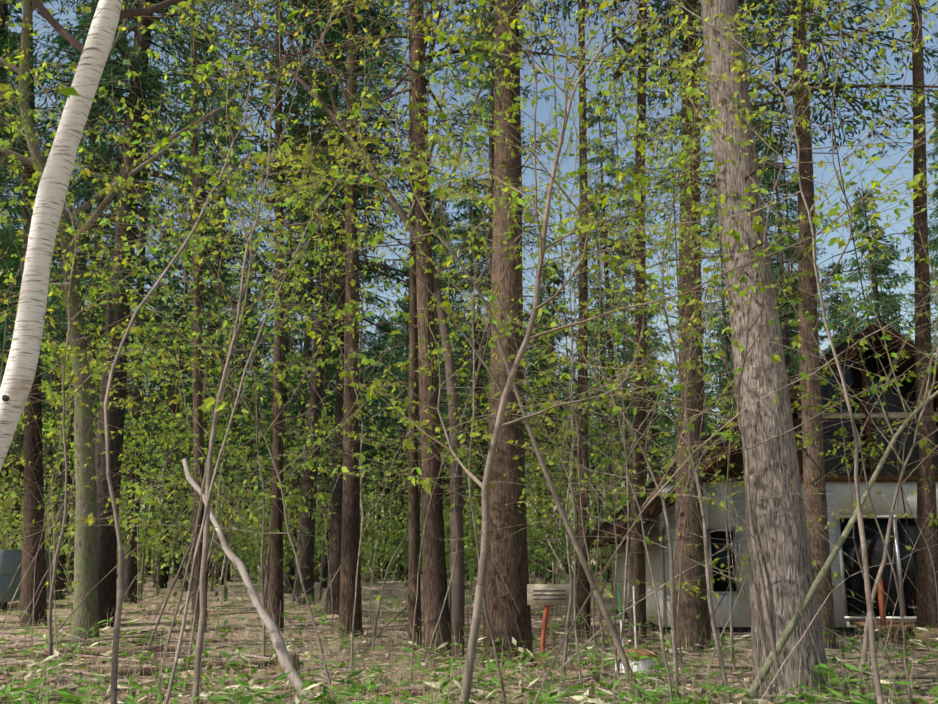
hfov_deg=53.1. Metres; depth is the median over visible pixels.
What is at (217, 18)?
birch leaves
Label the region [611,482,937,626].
cabin walls
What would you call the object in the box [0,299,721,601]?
understory leaves
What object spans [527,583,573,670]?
sign board
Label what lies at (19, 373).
white birch
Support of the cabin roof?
on the cabin walls
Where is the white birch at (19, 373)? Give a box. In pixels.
[0,0,122,470]
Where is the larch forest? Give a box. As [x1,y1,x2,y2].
[0,0,937,627]
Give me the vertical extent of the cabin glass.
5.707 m
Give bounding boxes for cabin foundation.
[621,610,884,637]
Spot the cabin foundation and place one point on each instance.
(851, 630)
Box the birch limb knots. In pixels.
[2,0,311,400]
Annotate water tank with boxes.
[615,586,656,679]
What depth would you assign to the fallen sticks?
12.40 m
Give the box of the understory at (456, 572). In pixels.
[0,0,937,703]
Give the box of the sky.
[0,0,937,560]
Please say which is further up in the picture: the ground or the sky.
the sky
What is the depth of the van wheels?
30.26 m
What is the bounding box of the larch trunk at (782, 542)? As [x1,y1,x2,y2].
[700,0,829,702]
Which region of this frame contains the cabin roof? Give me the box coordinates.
[589,319,937,547]
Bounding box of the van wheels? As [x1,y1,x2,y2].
[0,602,7,610]
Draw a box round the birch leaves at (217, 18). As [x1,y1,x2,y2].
[208,0,297,46]
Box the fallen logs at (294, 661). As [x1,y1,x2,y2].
[30,646,932,703]
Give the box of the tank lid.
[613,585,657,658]
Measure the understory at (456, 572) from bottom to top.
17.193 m
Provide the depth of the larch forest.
45.01 m
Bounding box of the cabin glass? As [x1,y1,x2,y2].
[710,355,937,615]
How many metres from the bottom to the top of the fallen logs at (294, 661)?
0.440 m
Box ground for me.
[0,561,937,703]
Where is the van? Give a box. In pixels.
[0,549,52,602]
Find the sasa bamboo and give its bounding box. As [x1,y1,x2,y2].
[0,586,937,703]
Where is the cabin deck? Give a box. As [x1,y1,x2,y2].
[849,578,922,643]
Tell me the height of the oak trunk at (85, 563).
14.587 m
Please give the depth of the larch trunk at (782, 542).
11.40 m
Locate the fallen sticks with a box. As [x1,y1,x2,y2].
[0,584,937,703]
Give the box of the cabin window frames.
[707,515,916,619]
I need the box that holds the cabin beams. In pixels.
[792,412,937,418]
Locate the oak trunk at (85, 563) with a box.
[18,0,99,646]
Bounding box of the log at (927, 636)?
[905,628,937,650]
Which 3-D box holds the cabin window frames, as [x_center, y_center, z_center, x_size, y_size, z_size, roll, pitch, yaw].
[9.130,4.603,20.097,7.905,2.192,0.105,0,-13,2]

